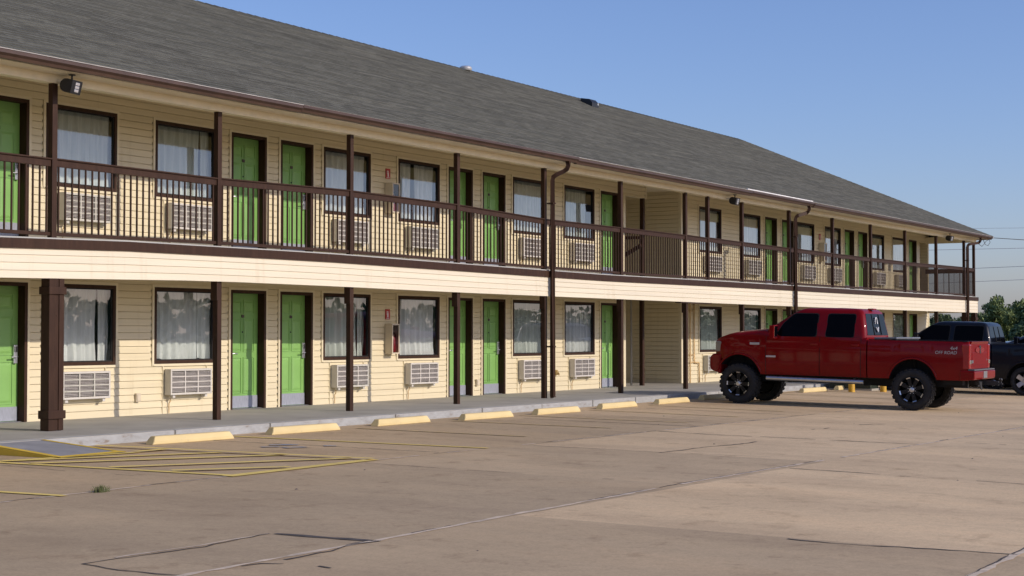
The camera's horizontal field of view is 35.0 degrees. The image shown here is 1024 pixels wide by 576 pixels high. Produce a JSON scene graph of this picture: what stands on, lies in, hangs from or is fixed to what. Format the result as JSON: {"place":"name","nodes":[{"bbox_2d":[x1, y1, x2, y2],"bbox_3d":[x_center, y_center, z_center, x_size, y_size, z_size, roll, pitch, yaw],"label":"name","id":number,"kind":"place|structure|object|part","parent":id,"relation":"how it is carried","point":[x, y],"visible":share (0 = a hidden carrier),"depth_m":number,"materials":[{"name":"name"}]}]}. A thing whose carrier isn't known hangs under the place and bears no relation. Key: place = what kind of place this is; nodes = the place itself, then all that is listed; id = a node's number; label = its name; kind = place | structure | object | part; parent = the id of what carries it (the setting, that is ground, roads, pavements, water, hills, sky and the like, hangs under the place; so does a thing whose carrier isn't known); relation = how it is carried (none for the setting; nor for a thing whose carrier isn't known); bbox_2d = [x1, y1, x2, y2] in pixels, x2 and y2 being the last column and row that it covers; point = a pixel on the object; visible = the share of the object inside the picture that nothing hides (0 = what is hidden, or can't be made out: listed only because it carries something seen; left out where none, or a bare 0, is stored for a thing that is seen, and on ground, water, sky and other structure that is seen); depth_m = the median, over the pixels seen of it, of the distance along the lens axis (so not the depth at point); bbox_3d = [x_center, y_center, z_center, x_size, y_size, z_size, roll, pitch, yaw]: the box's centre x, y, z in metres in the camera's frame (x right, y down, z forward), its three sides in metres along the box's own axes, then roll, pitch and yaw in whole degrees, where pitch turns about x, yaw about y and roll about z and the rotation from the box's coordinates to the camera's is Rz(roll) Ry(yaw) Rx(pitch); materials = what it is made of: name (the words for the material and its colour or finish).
{"place":"outdoors","nodes":[
{"label":"outdoors","id":0,"kind":"place"},
{"bbox_2d":[0,381,829,445],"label":"walkway","id":1,"kind":"structure","parent":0,"point":[108,430],"depth_m":27.44,"materials":[{"name":"grey concrete"}]},
{"bbox_2d":[0,0,992,430],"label":"motel building","id":2,"kind":"structure","parent":1,"relation":"on","point":[278,146],"depth_m":31.07,"materials":[{"name":"beige plastic"}]},
{"bbox_2d":[0,282,27,422],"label":"door","id":3,"kind":"structure","parent":2,"relation":"in","point":[13,295],"depth_m":24.43,"materials":[{"name":"green paint"}]},
{"bbox_2d":[0,95,29,236],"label":"door","id":4,"kind":"structure","parent":2,"relation":"in","point":[14,112],"depth_m":24.51,"materials":[{"name":"green paint"}]},
{"bbox_2d":[60,74,82,94],"bbox_3d":[-6.120,-2.826,22.556,0.220,0.276,0.247,-1,-2,18],"label":"flood light","id":5,"kind":"object","parent":2,"relation":"attached to","point":[71,85],"visible":1,"depth_m":22.46,"materials":[{"name":"black metal"}]},
{"bbox_2d":[40,284,115,365],"bbox_3d":[-6.824,0.580,25.469,0.194,1.270,1.490,-1,-2,32],"label":"window","id":6,"kind":"structure","parent":2,"relation":"in","point":[79,300],"depth_m":25.72,"materials":[{"name":"glass"}]},
{"bbox_2d":[41,102,116,191],"bbox_3d":[-6.823,-2.189,25.548,0.192,1.270,1.490,-1,-2,32],"label":"window","id":7,"kind":"structure","parent":2,"relation":"in","point":[83,134],"depth_m":25.70,"materials":[{"name":"glass"}]},
{"bbox_2d":[59,192,110,237],"bbox_3d":[-6.691,-1.102,25.430,0.167,0.730,1.000,-1,-2,32],"label":"air conditioner","id":8,"kind":"object","parent":2,"relation":"on","point":[75,208],"visible":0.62,"depth_m":25.33,"materials":[{"name":"metal"}]},
{"bbox_2d":[63,371,110,402],"bbox_3d":[-6.691,1.667,25.350,0.167,0.730,1.000,-1,-2,32],"label":"air conditioner","id":9,"kind":"object","parent":2,"relation":"attached to","point":[87,384],"visible":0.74,"depth_m":25.34,"materials":[{"name":"metal"}]},
{"bbox_2d":[135,393,140,401],"bbox_3d":[-6.089,1.783,26.432,0.056,0.140,0.100,-1,-2,32],"label":"outlet box","id":10,"kind":"object","parent":2,"relation":"attached to","point":[137,397],"visible":1,"depth_m":26.40,"materials":[{"name":"plastic"}]},
{"bbox_2d":[154,287,212,363],"bbox_3d":[-5.589,0.651,27.479,0.193,1.300,1.490,-1,-2,32],"label":"window","id":11,"kind":"structure","parent":2,"relation":"in","point":[181,318],"depth_m":27.54,"materials":[{"name":"glass"}]},
{"bbox_2d":[155,120,213,201],"bbox_3d":[-5.590,-2.131,27.559,0.194,1.270,1.490,-1,-2,32],"label":"window","id":12,"kind":"structure","parent":2,"relation":"in","point":[176,143],"depth_m":27.56,"materials":[{"name":"glass"}]},
{"bbox_2d":[164,368,211,412],"bbox_3d":[-5.457,1.725,27.361,0.167,0.730,1.000,-1,-2,32],"label":"air conditioner","id":13,"kind":"object","parent":2,"relation":"attached to","point":[187,381],"visible":1,"depth_m":27.26,"materials":[{"name":"metal"}]},
{"bbox_2d":[165,202,211,242],"bbox_3d":[-5.457,-1.044,27.441,0.167,0.730,1.000,-1,-2,32],"label":"air conditioner","id":14,"kind":"object","parent":2,"relation":"on","point":[187,217],"visible":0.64,"depth_m":27.34,"materials":[{"name":"metal"}]},
{"bbox_2d":[223,290,265,409],"bbox_3d":[-4.752,1.092,28.841,0.195,2.100,0.950,-1,-2,32],"label":"door","id":15,"kind":"structure","parent":2,"relation":"in","point":[248,307],"depth_m":29.00,"materials":[{"name":"green paint"}]},
{"bbox_2d":[227,132,266,248],"bbox_3d":[-4.752,-1.677,28.921,0.195,2.100,0.950,-1,-2,32],"label":"door","id":16,"kind":"structure","parent":2,"relation":"in","point":[249,152],"depth_m":29.09,"materials":[{"name":"green paint"}]},
{"bbox_2d":[276,291,312,406],"bbox_3d":[-4.051,1.125,29.983,0.195,2.100,0.950,-1,-2,32],"label":"door","id":17,"kind":"structure","parent":2,"relation":"in","point":[296,308],"depth_m":30.14,"materials":[{"name":"green paint"}]},
{"bbox_2d":[277,140,313,251],"bbox_3d":[-4.051,-1.644,30.063,0.195,2.100,0.950,-1,-2,32],"label":"door","id":18,"kind":"structure","parent":2,"relation":"in","point":[297,159],"depth_m":30.23,"materials":[{"name":"green paint"}]},
{"bbox_2d":[323,293,370,359],"bbox_3d":[-3.247,0.748,31.296,0.194,1.270,1.490,-1,-2,32],"label":"window","id":19,"kind":"structure","parent":2,"relation":"in","point":[334,308],"depth_m":31.24,"materials":[{"name":"glass"}]},
{"bbox_2d":[324,147,370,217],"bbox_3d":[-3.246,-2.021,31.375,0.192,1.270,1.490,-1,-2,32],"label":"window","id":20,"kind":"structure","parent":2,"relation":"in","point":[335,160],"depth_m":31.37,"materials":[{"name":"glass"}]},
{"bbox_2d":[331,219,368,252],"bbox_3d":[-3.114,-0.934,31.258,0.167,0.730,1.000,-1,-2,32],"label":"air conditioner","id":21,"kind":"object","parent":2,"relation":"on","point":[339,232],"visible":0.47,"depth_m":31.02,"materials":[{"name":"metal"}]},
{"bbox_2d":[331,364,368,402],"bbox_3d":[-3.114,1.835,31.178,0.167,0.730,1.000,-1,-2,32],"label":"air conditioner","id":22,"kind":"object","parent":2,"relation":"attached to","point":[360,376],"visible":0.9,"depth_m":31.15,"materials":[{"name":"metal"}]},
{"bbox_2d":[385,168,389,178],"bbox_3d":[-2.481,-2.285,32.468,0.014,0.200,0.150,-1,-2,32],"label":"fire sign","id":23,"kind":"object","parent":2,"relation":"attached to","point":[387,173],"visible":1,"depth_m":32.45,"materials":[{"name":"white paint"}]},
{"bbox_2d":[385,309,389,318],"bbox_3d":[-2.481,0.524,32.388,0.014,0.200,0.150,-1,-2,32],"label":"fire sign","id":24,"kind":"object","parent":2,"relation":"attached to","point":[387,313],"visible":1,"depth_m":32.37,"materials":[{"name":"red paint"}]},
{"bbox_2d":[385,324,399,353],"bbox_3d":[-2.389,1.014,32.358,0.190,0.600,0.250,-1,-2,32],"label":"extinguisher cabinet","id":25,"kind":"object","parent":2,"relation":"attached to","point":[392,338],"visible":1,"depth_m":32.29,"materials":[{"name":"beige metal"}]},
{"bbox_2d":[385,182,399,213],"bbox_3d":[-2.389,-1.795,32.439,0.190,0.600,0.250,-1,-2,32],"label":"extinguisher cabinet","id":26,"kind":"object","parent":2,"relation":"attached to","point":[392,189],"visible":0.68,"depth_m":32.37,"materials":[{"name":"beige metal"}]},
{"bbox_2d":[395,158,439,224],"bbox_3d":[-1.978,-1.948,33.435,0.186,1.300,1.490,-1,-2,32],"label":"window","id":27,"kind":"structure","parent":2,"relation":"in","point":[423,172],"depth_m":33.59,"materials":[{"name":"glass"}]},
{"bbox_2d":[398,296,439,358],"bbox_3d":[-1.980,0.807,33.358,0.192,1.270,1.490,-1,-2,32],"label":"window","id":28,"kind":"structure","parent":2,"relation":"in","point":[415,313],"depth_m":33.49,"materials":[{"name":"glass"}]},
{"bbox_2d":[405,226,437,258],"bbox_3d":[-1.849,-0.875,33.319,0.167,0.730,1.000,-1,-2,32],"label":"air conditioner","id":29,"kind":"object","parent":2,"relation":"on","point":[425,238],"visible":0.65,"depth_m":33.25,"materials":[{"name":"metal"}]},
{"bbox_2d":[405,362,438,398],"bbox_3d":[-1.849,1.894,33.240,0.167,0.730,1.000,-1,-2,32],"label":"air conditioner","id":30,"kind":"object","parent":2,"relation":"attached to","point":[422,373],"visible":1,"depth_m":33.13,"materials":[{"name":"metal"}]},
{"bbox_2d":[448,297,472,396],"bbox_3d":[-1.175,1.260,34.669,0.195,2.100,0.950,-1,-2,32],"label":"door","id":31,"kind":"structure","parent":2,"relation":"in","point":[466,304],"depth_m":34.97,"materials":[{"name":"green paint"}]},
{"bbox_2d":[448,167,472,263],"bbox_3d":[-1.175,-1.509,34.749,0.195,2.100,0.950,-1,-2,32],"label":"door","id":32,"kind":"structure","parent":2,"relation":"in","point":[466,176],"depth_m":35.06,"materials":[{"name":"green paint"}]},
{"bbox_2d":[475,379,479,385],"bbox_3d":[-0.744,2.044,35.139,0.056,0.140,0.100,-1,-2,32],"label":"outlet box","id":33,"kind":"object","parent":2,"relation":"attached to","point":[477,382],"visible":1,"depth_m":35.11,"materials":[{"name":"plastic"}]},
{"bbox_2d":[483,299,505,394],"bbox_3d":[-0.474,1.293,35.811,0.195,2.100,0.950,-1,-2,32],"label":"door","id":34,"kind":"structure","parent":2,"relation":"in","point":[494,310],"depth_m":36.02,"materials":[{"name":"green paint"}]},
{"bbox_2d":[483,172,505,265],"bbox_3d":[-0.474,-1.476,35.891,0.195,2.100,0.950,-1,-2,32],"label":"door","id":35,"kind":"structure","parent":2,"relation":"in","point":[494,185],"depth_m":36.13,"materials":[{"name":"green paint"}]},
{"bbox_2d":[513,300,540,355],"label":"window","id":36,"kind":"structure","parent":2,"relation":"in","point":[526,313],"depth_m":37.15,"materials":[{"name":"glass"}]},
{"bbox_2d":[513,177,540,235],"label":"window","id":37,"kind":"structure","parent":2,"relation":"in","point":[526,192],"depth_m":37.25,"materials":[{"name":"glass"}]},
{"bbox_2d":[518,360,540,391],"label":"air conditioner","id":38,"kind":"object","parent":2,"relation":"attached to","point":[529,369],"visible":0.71,"depth_m":36.75,"materials":[{"name":"metal"}]},
{"bbox_2d":[518,237,540,267],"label":"air conditioner","id":39,"kind":"object","parent":2,"relation":"on","point":[531,248],"visible":0.44,"depth_m":36.91,"materials":[{"name":"metal"}]},
{"bbox_2d":[564,301,594,354],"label":"window","id":40,"kind":"structure","parent":2,"relation":"in","point":[578,332],"depth_m":39.31,"materials":[{"name":"glass"}]},
{"bbox_2d":[564,185,594,240],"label":"window","id":41,"kind":"structure","parent":2,"relation":"in","point":[574,197],"depth_m":39.24,"materials":[{"name":"glass"}]},
{"bbox_2d":[569,358,594,384],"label":"air conditioner","id":42,"kind":"object","parent":2,"relation":"attached to","point":[583,367],"visible":1,"depth_m":38.83,"materials":[{"name":"metal"}]},
{"bbox_2d":[570,242,593,263],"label":"air conditioner","id":43,"kind":"object","parent":2,"relation":"on","point":[579,252],"visible":0.53,"depth_m":38.87,"materials":[{"name":"metal"}]},
{"bbox_2d":[601,303,617,387],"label":"door","id":44,"kind":"structure","parent":2,"relation":"in","point":[609,313],"depth_m":40.64,"materials":[{"name":"green paint"}]},
{"bbox_2d":[601,191,617,274],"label":"door","id":45,"kind":"structure","parent":2,"relation":"in","point":[609,200],"depth_m":40.72,"materials":[{"name":"green paint"}]},
{"bbox_2d":[689,304,699,382],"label":"wall pipe","id":46,"kind":"object","parent":2,"relation":"attached to","point":[690,340],"depth_m":44.29,"materials":[{"name":"metal"}]},
{"bbox_2d":[703,355,713,381],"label":"air conditioner","id":47,"kind":"object","parent":2,"relation":"attached to","point":[706,364],"visible":0.44,"depth_m":45.01,"materials":[{"name":"metal"}]},
{"bbox_2d":[699,206,721,253],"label":"window","id":48,"kind":"structure","parent":2,"relation":"in","point":[713,212],"depth_m":45.95,"materials":[{"name":"glass"}]},
{"bbox_2d":[700,306,721,351],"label":"window","id":49,"kind":"structure","parent":2,"relation":"in","point":[708,315],"depth_m":45.67,"materials":[{"name":"glass"}]},
{"bbox_2d":[704,256,722,273],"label":"air conditioner","id":50,"kind":"object","parent":2,"relation":"on","point":[714,264],"visible":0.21,"depth_m":45.48,"materials":[{"name":"metal"}]},
{"bbox_2d":[729,194,739,205],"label":"flood light","id":51,"kind":"object","parent":2,"relation":"attached to","point":[734,200],"visible":1,"depth_m":41.79,"materials":[{"name":"black metal"}]},
{"bbox_2d":[744,308,760,330],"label":"window","id":52,"kind":"structure","parent":2,"relation":"in","point":[749,313],"depth_m":48.23,"materials":[{"name":"glass"}]},
{"bbox_2d":[744,213,760,257],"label":"window","id":53,"kind":"structure","parent":2,"relation":"in","point":[749,219],"depth_m":48.36,"materials":[{"name":"glass"}]},
{"bbox_2d":[744,260,760,281],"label":"air conditioner","id":54,"kind":"object","parent":2,"relation":"on","point":[751,268],"visible":0.46,"depth_m":47.74,"materials":[{"name":"metal"}]},
{"bbox_2d":[765,217,776,283],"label":"door","id":55,"kind":"structure","parent":2,"relation":"in","point":[770,223],"depth_m":49.65,"materials":[{"name":"green paint"}]},
{"bbox_2d":[765,309,777,328],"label":"door","id":56,"kind":"structure","parent":2,"relation":"in","point":[771,315],"depth_m":49.54,"materials":[{"name":"green paint"}]},
{"bbox_2d":[782,309,793,319],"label":"door","id":57,"kind":"structure","parent":2,"relation":"in","point":[784,316],"depth_m":50.52,"materials":[{"name":"green paint"}]},
{"bbox_2d":[782,219,793,284],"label":"door","id":58,"kind":"structure","parent":2,"relation":"in","point":[784,222],"depth_m":50.70,"materials":[{"name":"green paint"}]},
{"bbox_2d":[797,222,814,263],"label":"window","id":59,"kind":"structure","parent":2,"relation":"in","point":[805,231],"depth_m":51.83,"materials":[{"name":"glass"}]},
{"bbox_2d":[802,265,815,282],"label":"air conditioner","id":60,"kind":"object","parent":2,"relation":"on","point":[810,273],"visible":0.5,"depth_m":51.65,"materials":[{"name":"metal"}]},
{"bbox_2d":[819,243,826,260],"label":"extinguisher cabinet","id":61,"kind":"object","parent":2,"relation":"attached to","point":[822,247],"visible":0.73,"depth_m":52.70,"materials":[{"name":"white metal"}]},
{"bbox_2d":[825,226,840,265],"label":"window","id":62,"kind":"structure","parent":2,"relation":"in","point":[837,231],"depth_m":54.12,"materials":[{"name":"glass"}]},
{"bbox_2d":[827,268,841,287],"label":"air conditioner","id":63,"kind":"object","parent":2,"relation":"on","point":[834,275],"visible":0.34,"depth_m":53.72,"materials":[{"name":"metal"}]},
{"bbox_2d":[845,229,854,288],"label":"door","id":64,"kind":"structure","parent":2,"relation":"in","point":[849,234],"depth_m":55.54,"materials":[{"name":"green paint"}]},
{"bbox_2d":[858,231,867,289],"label":"door","id":65,"kind":"structure","parent":2,"relation":"in","point":[862,236],"depth_m":56.67,"materials":[{"name":"green paint"}]},
{"bbox_2d":[872,272,882,285],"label":"air conditioner","id":66,"kind":"object","parent":2,"relation":"on","point":[877,278],"visible":0.37,"depth_m":57.21,"materials":[{"name":"metal"}]},
{"bbox_2d":[872,234,883,270],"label":"window","id":67,"kind":"structure","parent":2,"relation":"in","point":[877,240],"depth_m":57.74,"materials":[{"name":"glass"}]},
{"bbox_2d":[893,237,902,271],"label":"window","id":68,"kind":"structure","parent":2,"relation":"in","point":[897,242],"depth_m":59.63,"materials":[{"name":"glass"}]},
{"bbox_2d":[893,313,903,336],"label":"window","id":69,"kind":"structure","parent":2,"relation":"in","point":[898,321],"depth_m":59.58,"materials":[{"name":"glass"}]},
{"bbox_2d":[909,314,916,336],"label":"door","id":70,"kind":"structure","parent":2,"relation":"in","point":[912,317],"depth_m":61.32,"materials":[{"name":"green paint"}]},
{"bbox_2d":[909,240,916,292],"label":"door","id":71,"kind":"structure","parent":2,"relation":"in","point":[912,243],"depth_m":61.43,"materials":[{"name":"green paint"}]},
{"bbox_2d":[945,235,953,240],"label":"flood light","id":72,"kind":"object","parent":2,"relation":"attached to","point":[949,238],"visible":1,"depth_m":57.93,"materials":[{"name":"black metal"}]},
{"bbox_2d":[0,386,1023,575],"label":"parking lot","id":73,"kind":"structure","parent":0,"point":[917,497],"depth_m":15.48,"materials":[{"name":"concrete"}]},
{"bbox_2d":[0,440,126,457],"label":"curb ramp","id":74,"kind":"structure","parent":73,"relation":"on","point":[45,448],"depth_m":20.01,"materials":[{"name":"grey paint"}]},
{"bbox_2d":[91,484,110,492],"bbox_3d":[-3.947,1.920,15.623,0.192,0.082,0.254,-1,-2,32],"label":"weed","id":75,"kind":"object","parent":73,"relation":"on","point":[101,489],"visible":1,"depth_m":15.59,"materials":[{"name":"plant"}]},
{"bbox_2d":[146,431,233,444],"bbox_3d":[-4.416,2.059,22.346,0.150,0.112,1.541,-1,-2,35],"label":"wheel stop","id":76,"kind":"object","parent":73,"relation":"on","point":[185,438],"visible":1,"depth_m":22.23,"materials":[{"name":"yellow paint"}]},
{"bbox_2d":[265,423,339,434],"bbox_3d":[-3.142,2.122,24.497,0.150,0.112,1.541,-1,-2,35],"label":"wheel stop","id":77,"kind":"object","parent":73,"relation":"on","point":[279,430],"visible":1,"depth_m":24.38,"materials":[{"name":"yellow paint"}]},
{"bbox_2d":[371,416,430,426],"bbox_3d":[-1.823,2.188,26.760,0.150,0.112,1.541,-1,-2,31],"label":"wheel stop","id":78,"kind":"object","parent":73,"relation":"on","point":[399,421],"visible":1,"depth_m":26.63,"materials":[{"name":"yellow paint"}]},
{"bbox_2d":[0,391,966,495],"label":"parking lines","id":79,"kind":"object","parent":73,"relation":"on","point":[266,471],"visible":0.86,"depth_m":19.44,"materials":[{"name":"yellow paint"}]},
{"bbox_2d":[458,411,513,420],"bbox_3d":[-0.450,2.246,28.615,0.150,0.112,1.541,-1,-2,34],"label":"wheel stop","id":80,"kind":"object","parent":73,"relation":"on","point":[483,415],"visible":1,"depth_m":28.50,"materials":[{"name":"yellow paint"}]},
{"bbox_2d":[0,395,1023,575],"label":"pavement cracks","id":81,"kind":"object","parent":73,"relation":"on","point":[1013,555],"visible":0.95,"depth_m":12.57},
{"bbox_2d":[531,406,580,414],"bbox_3d":[0.839,2.305,30.581,0.150,0.112,1.541,-1,-2,34],"label":"wheel stop","id":82,"kind":"object","parent":73,"relation":"on","point":[553,410],"visible":1,"depth_m":30.44,"materials":[{"name":"yellow paint"}]},
{"bbox_2d":[596,401,636,408],"bbox_3d":[2.131,2.372,32.896,0.150,0.112,1.541,-1,-2,32],"label":"wheel stop","id":83,"kind":"object","parent":73,"relation":"on","point":[616,405],"visible":1,"depth_m":32.76,"materials":[{"name":"yellow paint"}]},
{"bbox_2d":[653,397,689,404],"bbox_3d":[3.456,2.437,35.132,0.150,0.112,1.541,-1,-2,32],"label":"wheel stop","id":84,"kind":"object","parent":73,"relation":"on","point":[671,400],"visible":1,"depth_m":34.96,"materials":[{"name":"yellow paint"}]},
{"bbox_2d":[698,394,724,399],"bbox_3d":[4.670,2.500,37.378,0.150,0.112,1.541,-1,-2,32],"label":"wheel stop","id":85,"kind":"object","parent":73,"relation":"on","point":[711,396],"visible":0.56,"depth_m":37.08,"materials":[{"name":"yellow paint"}]},
{"bbox_2d":[799,387,827,392],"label":"wheel stop","id":86,"kind":"object","parent":73,"relation":"on","point":[813,389],"visible":1,"depth_m":42.11,"materials":[{"name":"yellow paint"}]},
{"bbox_2d":[834,385,843,389],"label":"wheel stop","id":87,"kind":"object","parent":73,"relation":"on","point":[840,387],"visible":0.53,"depth_m":43.73,"materials":[{"name":"yellow paint"}]},
{"bbox_2d":[848,384,854,391],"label":"bollard","id":88,"kind":"object","parent":73,"relation":"on","point":[851,387],"depth_m":42.56,"materials":[{"name":"metal"}]},
{"bbox_2d":[828,383,879,390],"bbox_3d":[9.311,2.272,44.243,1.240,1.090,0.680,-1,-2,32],"label":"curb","id":89,"kind":"object","parent":73,"relation":"on","point":[864,387],"visible":0.17,"depth_m":43.87,"materials":[{"name":"concrete"}]},
{"bbox_2d":[710,308,1002,410],"bbox_3d":[7.524,1.503,35.310,6.170,2.134,2.460,0,-1,29],"label":"pickup truck","id":90,"kind":"object","parent":73,"relation":"on","point":[828,345],"visible":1,"depth_m":34.69,"materials":[{"name":"red paint"}]},
{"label":"door","id":91,"kind":"part","parent":90,"relation":"part of","materials":[{"name":"red paint"}]},
{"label":"window","id":92,"kind":"part","parent":90,"relation":"part of","materials":[{"name":"black glass"}]},
{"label":"door","id":93,"kind":"part","parent":90,"relation":"part of","materials":[{"name":"red paint"}]},
{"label":"window","id":94,"kind":"part","parent":90,"relation":"part of","materials":[{"name":"black glass"}]},
{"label":"rear window","id":95,"kind":"part","parent":90,"relation":"part of","materials":[{"name":"grey glass"}]},
{"bbox_2d":[874,337,919,340],"bbox_3d":[8.298,1.331,34.938,0.490,0.545,1.620,-1,-2,32],"label":"tool box","id":96,"kind":"object","parent":90,"relation":"on","point":[903,338],"visible":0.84,"depth_m":34.37,"materials":[{"name":"silver metal"}]},
{"bbox_2d":[880,386,885,391],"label":"bollard","id":97,"kind":"object","parent":73,"relation":"on","point":[882,388],"depth_m":43.04,"materials":[{"name":"metal"}]},
{"bbox_2d":[886,321,1023,394],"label":"pickup truck","id":98,"kind":"object","parent":73,"relation":"on","point":[1006,362],"visible":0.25,"depth_m":43.20,"materials":[{"name":"black paint"}]},
{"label":"window","id":99,"kind":"part","parent":98,"relation":"part of","materials":[{"name":"black glass"}]},
{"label":"window","id":100,"kind":"part","parent":98,"relation":"part of","materials":[{"name":"black glass"}]},
{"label":"rear window","id":101,"kind":"part","parent":98,"relation":"part of","materials":[{"name":"grey glass"}]},
{"bbox_2d":[196,0,1023,320],"label":"sky","id":102,"kind":"structure","parent":0,"point":[918,103],"materials":[{"name":"blue"}]},
{"bbox_2d":[945,248,1015,249],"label":"power line","id":103,"kind":"object","parent":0,"point":[993,248],"visible":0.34,"depth_m":149.34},
{"bbox_3d":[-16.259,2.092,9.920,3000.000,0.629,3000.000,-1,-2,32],"label":"ground","id":104,"kind":"structure","parent":0,"visible":0},
{"bbox_2d":[929,313,957,324],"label":"tree","id":105,"kind":"object","parent":104,"relation":"on","point":[944,317],"visible":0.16,"depth_m":115.58,"materials":[{"name":"green plant"}]},
{"bbox_2d":[979,302,987,316],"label":"tree","id":106,"kind":"object","parent":104,"relation":"on","point":[983,306],"visible":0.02,"depth_m":103.85,"materials":[{"name":"green plant"}]},
{"bbox_2d":[969,294,1019,340],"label":"tree","id":107,"kind":"object","parent":104,"relation":"on","point":[1000,314],"visible":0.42,"depth_m":87.36,"materials":[{"name":"green plant"}]},
{"bbox_2d":[1002,298,1023,340],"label":"tree","id":108,"kind":"object","parent":104,"relation":"on","point":[1018,307],"visible":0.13,"depth_m":93.16,"materials":[{"name":"green plant"}]},
{"bbox_2d":[1008,313,1023,340],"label":"tree","id":109,"kind":"object","parent":104,"relation":"on","point":[1018,328],"visible":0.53,"depth_m":90.54,"materials":[{"name":"green plant"}]}
]}

